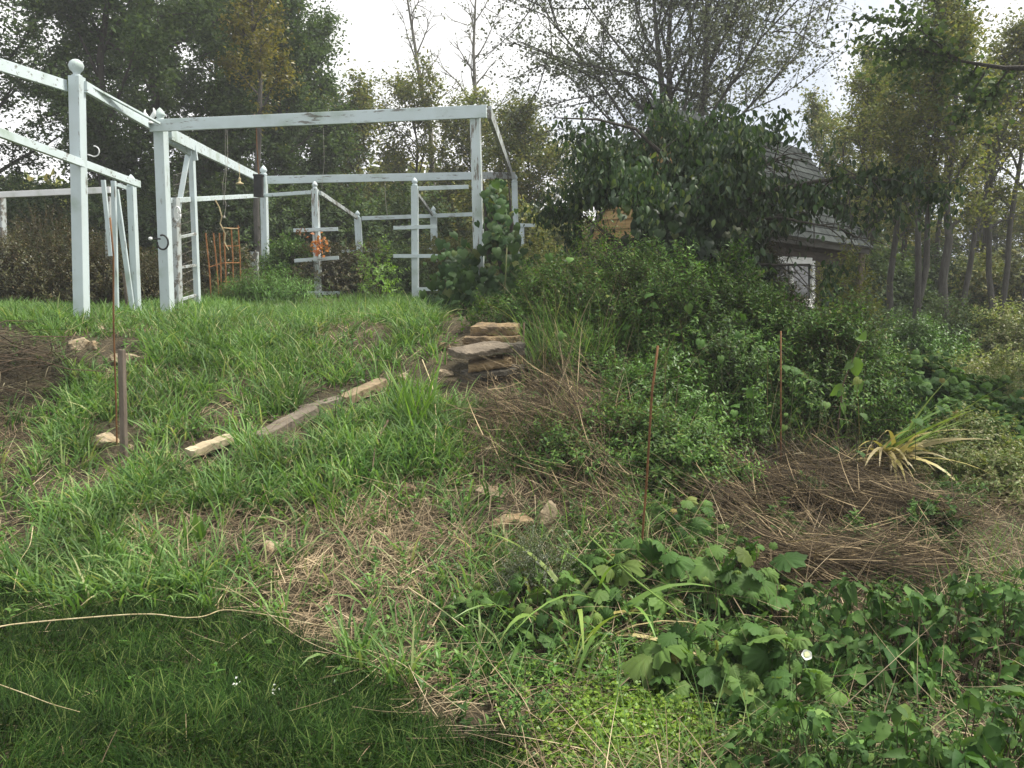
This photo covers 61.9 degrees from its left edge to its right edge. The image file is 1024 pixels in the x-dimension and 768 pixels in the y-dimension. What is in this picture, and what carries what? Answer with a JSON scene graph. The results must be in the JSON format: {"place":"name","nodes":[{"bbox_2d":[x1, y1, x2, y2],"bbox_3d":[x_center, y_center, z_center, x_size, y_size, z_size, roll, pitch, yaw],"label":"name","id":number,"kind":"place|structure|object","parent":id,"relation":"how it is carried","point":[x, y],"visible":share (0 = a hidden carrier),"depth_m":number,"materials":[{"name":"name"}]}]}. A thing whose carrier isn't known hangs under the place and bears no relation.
{"place":"outdoors","nodes":[
{"label":"outdoors","id":0,"kind":"place"},
{"bbox_2d":[0,287,561,367],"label":"plateau grass","id":1,"kind":"structure","parent":0,"point":[352,298],"depth_m":8.34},
{"bbox_2d":[0,289,1023,767],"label":"ground","id":2,"kind":"structure","parent":0,"point":[456,367],"depth_m":5.05,"materials":[{"name":"soil"}]},
{"bbox_2d":[0,216,71,303],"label":"weed thicket","id":3,"kind":"object","parent":2,"relation":"on","point":[3,275],"visible":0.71,"depth_m":11.53,"materials":[{"name":"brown plant"}]},
{"bbox_2d":[0,187,112,304],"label":"rail fence","id":4,"kind":"object","parent":2,"relation":"on","point":[4,195],"visible":0.43,"depth_m":12.35,"materials":[{"name":"grey paint"}]},
{"bbox_2d":[0,0,120,220],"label":"broadleaf tree","id":5,"kind":"object","parent":2,"relation":"on","point":[8,54],"visible":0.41,"depth_m":20.67,"materials":[{"name":"green plant"}]},
{"bbox_2d":[0,197,121,304],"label":"weed thicket","id":6,"kind":"object","parent":2,"relation":"on","point":[53,257],"visible":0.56,"depth_m":11.86,"materials":[{"name":"brown plant"}]},
{"bbox_2d":[0,174,127,288],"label":"undergrowth","id":7,"kind":"object","parent":2,"relation":"on","point":[39,204],"visible":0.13,"depth_m":17.84,"materials":[{"name":"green plant"}]},
{"bbox_2d":[0,311,131,428],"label":"brush heap","id":8,"kind":"object","parent":2,"relation":"on","point":[18,351],"visible":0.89,"depth_m":6.96,"materials":[{"name":"plant"}]},
{"bbox_2d":[0,128,141,312],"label":"trellis frame","id":9,"kind":"object","parent":2,"relation":"on","point":[131,281],"visible":0.88,"depth_m":9.53,"materials":[{"name":"white paint"}]},
{"bbox_2d":[49,223,159,303],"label":"weed thicket","id":10,"kind":"object","parent":2,"relation":"on","point":[105,285],"visible":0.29,"depth_m":11.98,"materials":[{"name":"brown plant"}]},
{"bbox_2d":[0,0,231,221],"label":"broadleaf tree","id":11,"kind":"object","parent":2,"relation":"on","point":[135,24],"visible":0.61,"depth_m":18.58,"materials":[{"name":"green plant"}]},
{"bbox_2d":[23,0,211,236],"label":"broadleaf tree","id":12,"kind":"object","parent":2,"relation":"on","point":[117,81],"visible":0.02,"depth_m":27.36,"materials":[{"name":"green plant"}]},
{"bbox_2d":[0,0,304,220],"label":"broadleaf tree","id":13,"kind":"object","parent":2,"relation":"on","point":[45,8],"visible":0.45,"depth_m":19.36,"materials":[{"name":"green plant"}]},
{"bbox_2d":[88,168,220,291],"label":"undergrowth","id":14,"kind":"object","parent":2,"relation":"on","point":[147,223],"visible":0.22,"depth_m":18.19,"materials":[{"name":"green plant"}]},
{"bbox_2d":[169,140,200,306],"bbox_3d":[-4.353,-2.032,11.156,0.333,2.305,1.040,0,7,0],"label":"ladder","id":15,"kind":"object","parent":2,"relation":"on","point":[190,158],"visible":0.77,"depth_m":11.28,"materials":[{"name":"white paint"}]},
{"bbox_2d":[183,228,265,298],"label":"reddish shrub","id":16,"kind":"object","parent":2,"relation":"on","point":[203,260],"visible":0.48,"depth_m":13.48,"materials":[{"name":"brown plant"}]},
{"bbox_2d":[148,0,316,236],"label":"broadleaf tree","id":17,"kind":"object","parent":2,"relation":"on","point":[183,88],"visible":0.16,"depth_m":22.68,"materials":[{"name":"green plant"}]},
{"bbox_2d":[181,157,309,285],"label":"undergrowth","id":18,"kind":"object","parent":2,"relation":"on","point":[242,209],"visible":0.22,"depth_m":18.76,"materials":[{"name":"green plant"}]},
{"bbox_2d":[0,58,518,321],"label":"pergola","id":19,"kind":"object","parent":2,"relation":"on","point":[161,128],"visible":0.97,"depth_m":9.72,"materials":[{"name":"white paint"}]},
{"bbox_2d":[418,178,540,316],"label":"climbing vine","id":20,"kind":"object","parent":19,"relation":"attached to","point":[462,282],"visible":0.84,"depth_m":9.50,"materials":[{"name":"green plant"}]},
{"bbox_2d":[204,0,320,264],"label":"yellowing tree","id":21,"kind":"object","parent":2,"relation":"on","point":[260,41],"visible":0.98,"depth_m":17.95,"materials":[{"name":"green plant"}]},
{"bbox_2d":[207,256,329,302],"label":"grass clump","id":22,"kind":"object","parent":2,"relation":"on","point":[254,291],"visible":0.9,"depth_m":12.10,"materials":[{"name":"green plant"}]},
{"bbox_2d":[176,0,380,237],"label":"broadleaf tree","id":23,"kind":"object","parent":2,"relation":"on","point":[314,35],"visible":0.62,"depth_m":21.00,"materials":[{"name":"green plant"}]},
{"bbox_2d":[0,567,566,767],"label":"lawn grass","id":24,"kind":"structure","parent":2,"relation":"on","point":[51,689],"depth_m":3.20,"materials":[{"name":"plant"}]},
{"bbox_2d":[245,228,341,289],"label":"garden shrub","id":25,"kind":"object","parent":2,"relation":"on","point":[276,259],"visible":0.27,"depth_m":15.02,"materials":[{"name":"green plant"}]},
{"bbox_2d":[293,181,339,297],"bbox_3d":[-3.271,-2.365,14.309,0.748,2.039,0.138,0,7,0],"label":"cross armed post","id":26,"kind":"object","parent":2,"relation":"on","point":[315,229],"visible":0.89,"depth_m":14.25,"materials":[{"name":"paint"}]},
{"bbox_2d":[253,157,410,256],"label":"undergrowth","id":27,"kind":"object","parent":2,"relation":"on","point":[341,220],"visible":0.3,"depth_m":19.30,"materials":[{"name":"green plant"}]},
{"bbox_2d":[280,236,407,297],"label":"garden shrub","id":28,"kind":"object","parent":2,"relation":"on","point":[332,270],"visible":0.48,"depth_m":14.52,"materials":[{"name":"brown plant"}]},
{"bbox_2d":[314,58,408,232],"bbox_3d":[-4.364,-5.936,24.383,3.552,6.556,3.362,0,7,0],"label":"broadleaf tree","id":29,"kind":"object","parent":2,"relation":"on","point":[360,93],"visible":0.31,"depth_m":24.20,"materials":[{"name":"green plant"}]},
{"bbox_2d":[338,237,442,297],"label":"garden shrub","id":30,"kind":"object","parent":2,"relation":"on","point":[424,275],"visible":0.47,"depth_m":14.48,"materials":[{"name":"green plant"}]},
{"bbox_2d":[0,306,801,700],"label":"weeds","id":31,"kind":"object","parent":2,"relation":"on","point":[442,588],"visible":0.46,"depth_m":4.51,"materials":[{"name":"green plant"}]},
{"bbox_2d":[343,181,472,259],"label":"undergrowth","id":32,"kind":"object","parent":2,"relation":"on","point":[395,206],"visible":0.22,"depth_m":20.26,"materials":[{"name":"green plant"}]},
{"bbox_2d":[376,349,444,430],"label":"sword leaved plant","id":33,"kind":"object","parent":2,"relation":"on","point":[410,404],"visible":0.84,"depth_m":5.98,"materials":[{"name":"green plant"}]},
{"bbox_2d":[364,46,464,230],"bbox_3d":[-2.933,-6.582,26.197,3.943,7.440,3.699,0,7,0],"label":"broadleaf tree","id":34,"kind":"object","parent":2,"relation":"on","point":[402,92],"visible":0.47,"depth_m":25.90,"materials":[{"name":"green plant"}]},
{"bbox_2d":[0,291,830,701],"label":"slope grass","id":35,"kind":"structure","parent":2,"relation":"on","point":[90,579],"depth_m":5.39,"materials":[{"name":"plant"}]},
{"bbox_2d":[393,177,437,296],"bbox_3d":[-1.591,-2.325,14.112,0.732,2.138,0.138,0,7,0],"label":"cross armed post","id":36,"kind":"object","parent":2,"relation":"on","point":[414,227],"visible":0.94,"depth_m":14.06,"materials":[{"name":"white paint"}]},
{"bbox_2d":[418,75,524,223],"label":"broadleaf tree","id":37,"kind":"object","parent":2,"relation":"on","point":[456,127],"visible":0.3,"depth_m":24.98,"materials":[{"name":"green plant"}]},
{"bbox_2d":[430,581,515,650],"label":"lobed vine","id":38,"kind":"object","parent":2,"relation":"on","point":[470,600],"visible":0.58,"depth_m":3.85,"materials":[{"name":"green plant"}]},
{"bbox_2d":[433,0,512,223],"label":"bare tree","id":39,"kind":"object","parent":2,"relation":"on","point":[473,58],"visible":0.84,"depth_m":26.49,"materials":[{"name":"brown plant"}]},
{"bbox_2d":[429,168,553,275],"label":"undergrowth","id":40,"kind":"object","parent":2,"relation":"on","point":[469,218],"visible":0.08,"depth_m":20.33,"materials":[{"name":"green plant"}]},
{"bbox_2d":[0,305,1023,767],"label":"straw litter","id":41,"kind":"object","parent":2,"relation":"on","point":[362,587],"visible":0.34,"depth_m":4.61,"materials":[{"name":"plant"}]},
{"bbox_2d":[470,81,580,237],"bbox_3d":[0.533,-5.310,23.579,3.478,5.512,3.344,6,9,41],"label":"broadleaf tree","id":42,"kind":"object","parent":2,"relation":"on","point":[536,158],"visible":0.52,"depth_m":23.01,"materials":[{"name":"green plant"}]},
{"bbox_2d":[481,520,582,619],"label":"feathery weed","id":43,"kind":"object","parent":2,"relation":"on","point":[536,553],"visible":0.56,"depth_m":4.04,"materials":[{"name":"green plant"}]},
{"bbox_2d":[487,570,613,661],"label":"lobed vine","id":44,"kind":"object","parent":2,"relation":"on","point":[564,582],"visible":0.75,"depth_m":3.78,"materials":[{"name":"green plant"}]},
{"bbox_2d":[452,248,650,348],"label":"bank bush","id":45,"kind":"object","parent":2,"relation":"on","point":[527,289],"visible":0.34,"depth_m":7.62,"materials":[{"name":"green plant"}]},
{"bbox_2d":[443,533,680,689],"bbox_3d":[0.144,1.038,3.925,1.226,0.530,0.994,-6,9,-39],"label":"sword leaved plant","id":46,"kind":"object","parent":2,"relation":"on","point":[553,576],"visible":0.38,"depth_m":3.79,"materials":[{"name":"green plant"}]},
{"bbox_2d":[491,407,651,487],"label":"bank bush","id":47,"kind":"object","parent":2,"relation":"on","point":[571,453],"visible":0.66,"depth_m":5.31,"materials":[{"name":"green plant"}]},
{"bbox_2d":[528,323,638,392],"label":"bank bush","id":48,"kind":"object","parent":2,"relation":"on","point":[589,357],"visible":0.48,"depth_m":6.74,"materials":[{"name":"green plant"}]},
{"bbox_2d":[438,630,804,767],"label":"ground cover","id":49,"kind":"object","parent":2,"relation":"on","point":[637,705],"visible":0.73,"depth_m":2.99,"materials":[{"name":"green plant"}]},
{"bbox_2d":[514,208,731,380],"bbox_3d":[0.996,-0.741,7.555,2.066,1.634,1.903,4,8,32],"label":"bank bush","id":50,"kind":"object","parent":2,"relation":"on","point":[584,279],"visible":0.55,"depth_m":7.24,"materials":[{"name":"green plant"}]},
{"bbox_2d":[563,534,700,626],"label":"lobed vine","id":51,"kind":"object","parent":2,"relation":"on","point":[655,555],"visible":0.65,"depth_m":3.98,"materials":[{"name":"green plant"}]},
{"bbox_2d":[521,540,760,700],"bbox_3d":[0.476,1.073,3.742,1.209,0.728,1.073,-6,9,-41],"label":"sword leaved plant","id":52,"kind":"object","parent":2,"relation":"on","point":[656,588],"visible":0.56,"depth_m":3.82,"materials":[{"name":"green plant"}]},
{"bbox_2d":[443,0,877,169],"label":"poplar tree","id":53,"kind":"object","parent":2,"relation":"on","point":[726,21],"visible":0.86,"depth_m":16.32,"materials":[{"name":"grey plant"}]},
{"bbox_2d":[554,383,776,504],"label":"bank bush","id":54,"kind":"object","parent":2,"relation":"on","point":[704,450],"visible":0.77,"depth_m":5.42,"materials":[{"name":"green plant"}]},
{"bbox_2d":[576,338,766,455],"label":"bank bush","id":55,"kind":"object","parent":2,"relation":"on","point":[633,373],"visible":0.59,"depth_m":6.38,"materials":[{"name":"green plant"}]},
{"bbox_2d":[634,490,738,558],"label":"lobed vine","id":56,"kind":"object","parent":2,"relation":"on","point":[691,521],"visible":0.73,"depth_m":4.59,"materials":[{"name":"green plant"}]},
{"bbox_2d":[611,165,767,290],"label":"leaved vine","id":57,"kind":"object","parent":2,"relation":"on","point":[720,235],"visible":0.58,"depth_m":8.02,"materials":[{"name":"green plant"}]},
{"bbox_2d":[473,261,906,472],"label":"bank grass","id":58,"kind":"structure","parent":2,"relation":"on","point":[533,354],"depth_m":6.87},
{"bbox_2d":[498,246,909,472],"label":"dry stems","id":59,"kind":"object","parent":2,"relation":"on","point":[564,373],"visible":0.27,"depth_m":6.26,"materials":[{"name":"plant"}]},
{"bbox_2d":[619,620,795,725],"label":"lobed vine","id":60,"kind":"object","parent":2,"relation":"on","point":[661,654],"visible":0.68,"depth_m":3.25,"materials":[{"name":"green plant"}]},
{"bbox_2d":[622,294,806,455],"bbox_3d":[1.744,-0.121,6.984,1.449,1.231,1.498,-6,9,-40],"label":"bank bush","id":61,"kind":"object","parent":2,"relation":"on","point":[749,381],"visible":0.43,"depth_m":6.61,"materials":[{"name":"green plant"}]},
{"bbox_2d":[616,231,816,419],"bbox_3d":[1.815,-0.571,7.459,1.972,1.544,2.036,0,7,0],"label":"bank bush","id":62,"kind":"object","parent":2,"relation":"on","point":[720,302],"visible":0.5,"depth_m":7.12,"materials":[{"name":"green plant"}]},
{"bbox_2d":[413,318,1023,767],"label":"dead stems","id":63,"kind":"object","parent":2,"relation":"on","point":[667,760],"visible":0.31,"depth_m":4.25,"materials":[{"name":"plant"}]},
{"bbox_2d":[414,318,1023,627],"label":"straw mat","id":64,"kind":"object","parent":2,"relation":"on","point":[860,550],"visible":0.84,"depth_m":5.20,"materials":[{"name":"plant"}]},
{"bbox_2d":[586,99,873,315],"bbox_3d":[3.507,-2.052,13.356,2.441,3.924,4.984,6,9,42],"label":"garden hut","id":65,"kind":"object","parent":2,"relation":"on","point":[819,250],"visible":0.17,"depth_m":13.18,"materials":[{"name":"grey"}]},
{"bbox_2d":[440,507,1023,767],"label":"undergrowth","id":66,"kind":"object","parent":2,"relation":"on","point":[837,715],"visible":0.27,"depth_m":3.31,"materials":[{"name":"green plant"}]},
{"bbox_2d":[511,74,968,324],"bbox_3d":[2.266,-1.744,9.054,3.769,3.095,3.678,-4,8,-28],"label":"drooping tree","id":67,"kind":"object","parent":2,"relation":"on","point":[736,164],"visible":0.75,"depth_m":8.43,"materials":[{"name":"green plant"}]},
{"bbox_2d":[456,357,1023,767],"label":"wild grass","id":68,"kind":"structure","parent":2,"relation":"on","point":[748,721],"depth_m":3.45,"materials":[{"name":"plant"}]},
{"bbox_2d":[676,535,816,633],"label":"lobed vine","id":69,"kind":"object","parent":2,"relation":"on","point":[752,582],"visible":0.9,"depth_m":3.91,"materials":[{"name":"green plant"}]},
{"bbox_2d":[679,625,851,725],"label":"lobed vine","id":70,"kind":"object","parent":2,"relation":"on","point":[758,658],"visible":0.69,"depth_m":3.15,"materials":[{"name":"green plant"}]},
{"bbox_2d":[697,699,888,767],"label":"bramble","id":71,"kind":"object","parent":2,"relation":"on","point":[813,722],"visible":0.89,"depth_m":2.69,"materials":[{"name":"green plant"}]},
{"bbox_2d":[671,386,916,499],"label":"hanging dead stems","id":72,"kind":"object","parent":2,"relation":"on","point":[807,449],"visible":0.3,"depth_m":6.38,"materials":[{"name":"plant"}]},
{"bbox_2d":[634,309,958,485],"bbox_3d":[2.110,0.117,6.333,2.016,1.332,1.419,-3,7,-24],"label":"creeper","id":73,"kind":"object","parent":2,"relation":"on","point":[749,391],"visible":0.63,"depth_m":6.35,"materials":[{"name":"green plant"}]},
{"bbox_2d":[702,280,924,429],"bbox_3d":[2.359,-0.268,7.321,2.163,1.245,1.680,0,7,0],"label":"bank bush","id":74,"kind":"object","parent":2,"relation":"on","point":[794,316],"visible":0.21,"depth_m":7.02,"materials":[{"name":"green plant"}]},
{"bbox_2d":[785,72,884,268],"bbox_3d":[9.472,-5.614,26.449,4.237,7.483,4.761,0,7,0],"label":"broadleaf tree","id":75,"kind":"object","parent":2,"relation":"on","point":[818,117],"visible":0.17,"depth_m":25.58,"materials":[{"name":"green plant"}]},
{"bbox_2d":[738,294,940,448],"bbox_3d":[2.487,-0.130,6.985,1.665,1.226,1.350,-2,7,-13],"label":"bank bush","id":76,"kind":"object","parent":2,"relation":"on","point":[879,405],"visible":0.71,"depth_m":6.72,"materials":[{"name":"green plant"}]},
{"bbox_2d":[803,229,899,350],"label":"sapling","id":77,"kind":"object","parent":2,"relation":"on","point":[860,288],"visible":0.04,"depth_m":10.24,"materials":[{"name":"green plant"}]},
{"bbox_2d":[821,53,894,290],"bbox_3d":[7.783,-4.032,18.623,2.301,6.302,2.286,3,7,20],"label":"slender tree","id":78,"kind":"object","parent":2,"relation":"on","point":[866,94],"visible":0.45,"depth_m":18.25,"materials":[{"name":"green plant"}]},
{"bbox_2d":[824,27,891,266],"bbox_3d":[8.515,-4.741,20.350,2.233,7.327,2.168,3,7,21],"label":"slender tree","id":79,"kind":"object","parent":2,"relation":"on","point":[867,55],"visible":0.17,"depth_m":20.11,"materials":[{"name":"green plant"}]},
{"bbox_2d":[775,572,961,709],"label":"bramble","id":80,"kind":"object","parent":2,"relation":"on","point":[875,604],"visible":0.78,"depth_m":3.37,"materials":[{"name":"green plant"}]},
{"bbox_2d":[819,33,943,326],"bbox_3d":[7.340,-3.689,16.579,2.905,6.141,2.056,-4,8,-30],"label":"slender tree","id":81,"kind":"object","parent":2,"relation":"on","point":[896,231],"visible":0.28,"depth_m":16.59,"materials":[{"name":"green plant"}]},
{"bbox_2d":[846,224,949,326],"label":"undergrowth","id":82,"kind":"object","parent":2,"relation":"on","point":[904,276],"visible":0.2,"depth_m":18.89,"materials":[{"name":"green plant"}]},
{"bbox_2d":[813,703,989,767],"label":"bramble","id":83,"kind":"object","parent":2,"relation":"on","point":[865,750],"visible":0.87,"depth_m":2.54,"materials":[{"name":"green plant"}]},
{"bbox_2d":[812,380,1008,489],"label":"sword leaved plant","id":84,"kind":"object","parent":2,"relation":"on","point":[903,451],"visible":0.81,"depth_m":6.21,"materials":[{"name":"yellow plant"}]},
{"bbox_2d":[810,0,1023,151],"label":"overhanging tree","id":85,"kind":"object","parent":2,"relation":"on","point":[970,79],"visible":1,"depth_m":10.26,"materials":[{"name":"green plant"}]},
{"bbox_2d":[847,341,1006,450],"bbox_3d":[3.498,0.056,7.646,2.026,0.892,1.786,4,8,28],"label":"vine mound","id":86,"kind":"object","parent":2,"relation":"on","point":[920,383],"visible":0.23,"depth_m":7.17,"materials":[{"name":"green plant"}]},
{"bbox_2d":[871,307,982,366],"bbox_3d":[6.224,-0.698,13.533,2.202,1.068,1.722,0,7,0],"label":"forest brush","id":87,"kind":"object","parent":2,"relation":"on","point":[911,339],"visible":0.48,"depth_m":13.22,"materials":[{"name":"green plant"}]},
{"bbox_2d":[883,493,982,552],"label":"straw weed","id":88,"kind":"object","parent":2,"relation":"on","point":[931,507],"visible":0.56,"depth_m":5.07,"materials":[{"name":"green plant"}]},
{"bbox_2d":[875,237,993,322],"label":"undergrowth","id":89,"kind":"object","parent":2,"relation":"on","point":[931,275],"visible":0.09,"depth_m":20.35,"materials":[{"name":"green plant"}]},
{"bbox_2d":[859,0,1011,328],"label":"slender tree","id":90,"kind":"object","parent":2,"relation":"on","point":[921,275],"visible":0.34,"depth_m":15.56,"materials":[{"name":"green plant"}]},
{"bbox_2d":[857,0,1021,324],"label":"slender tree","id":91,"kind":"object","parent":2,"relation":"on","point":[960,23],"visible":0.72,"depth_m":15.11,"materials":[{"name":"green plant"}]},
{"bbox_2d":[870,419,1010,494],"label":"light weed","id":92,"kind":"object","parent":2,"relation":"on","point":[935,469],"visible":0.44,"depth_m":6.27,"materials":[{"name":"green plant"}]},
{"bbox_2d":[863,573,1023,701],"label":"bramble","id":93,"kind":"object","parent":2,"relation":"on","point":[941,618],"visible":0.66,"depth_m":3.39,"materials":[{"name":"green plant"}]},
{"bbox_2d":[888,685,1023,767],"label":"bramble","id":94,"kind":"object","parent":2,"relation":"on","point":[983,739],"visible":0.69,"depth_m":2.56,"materials":[{"name":"green plant"}]},
{"bbox_2d":[916,290,1015,361],"bbox_3d":[7.662,-0.982,14.470,2.262,1.420,1.783,0,7,0],"label":"forest brush","id":95,"kind":"object","parent":2,"relation":"on","point":[966,324],"visible":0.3,"depth_m":14.26,"materials":[{"name":"green plant"}]},
{"bbox_2d":[910,361,1023,445],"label":"vine mound","id":96,"kind":"object","parent":2,"relation":"on","point":[1003,403],"visible":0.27,"depth_m":7.18,"materials":[{"name":"green plant"}]},
{"bbox_2d":[911,396,1023,473],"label":"light weed","id":97,"kind":"object","parent":2,"relation":"on","point":[982,425],"visible":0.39,"depth_m":6.62,"materials":[{"name":"green plant"}]},
{"bbox_2d":[913,237,1023,327],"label":"undergrowth","id":98,"kind":"object","parent":2,"relation":"on","point":[979,284],"visible":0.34,"depth_m":19.34,"materials":[{"name":"green plant"}]},
{"bbox_2d":[923,183,1023,269],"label":"broadleaf tree","id":99,"kind":"object","parent":2,"relation":"on","point":[996,235],"visible":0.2,"depth_m":26.24,"materials":[{"name":"green plant"}]},
{"bbox_2d":[942,430,1023,513],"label":"light weed","id":100,"kind":"object","parent":2,"relation":"on","point":[1009,468],"visible":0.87,"depth_m":5.96,"materials":[{"name":"green plant"}]},
{"bbox_2d":[945,3,1023,324],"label":"slender tree","id":101,"kind":"object","parent":2,"relation":"on","point":[1016,28],"visible":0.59,"depth_m":16.79,"materials":[{"name":"green plant"}]},
{"bbox_2d":[950,292,1023,364],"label":"forest brush","id":102,"kind":"object","parent":2,"relation":"on","point":[1009,333],"visible":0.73,"depth_m":13.82,"materials":[{"name":"green plant"}]},
{"bbox_2d":[954,9,1023,324],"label":"slender tree","id":103,"kind":"object","parent":2,"relation":"on","point":[1007,266],"visible":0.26,"depth_m":17.66,"materials":[{"name":"green plant"}]},
{"bbox_2d":[956,567,1023,690],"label":"bramble","id":104,"kind":"object","parent":2,"relation":"on","point":[1015,607],"visible":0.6,"depth_m":3.48,"materials":[{"name":"green plant"}]},
{"bbox_2d":[0,0,1023,262],"label":"sky","id":105,"kind":"structure","parent":0,"point":[375,37],"materials":[{"name":"white"}]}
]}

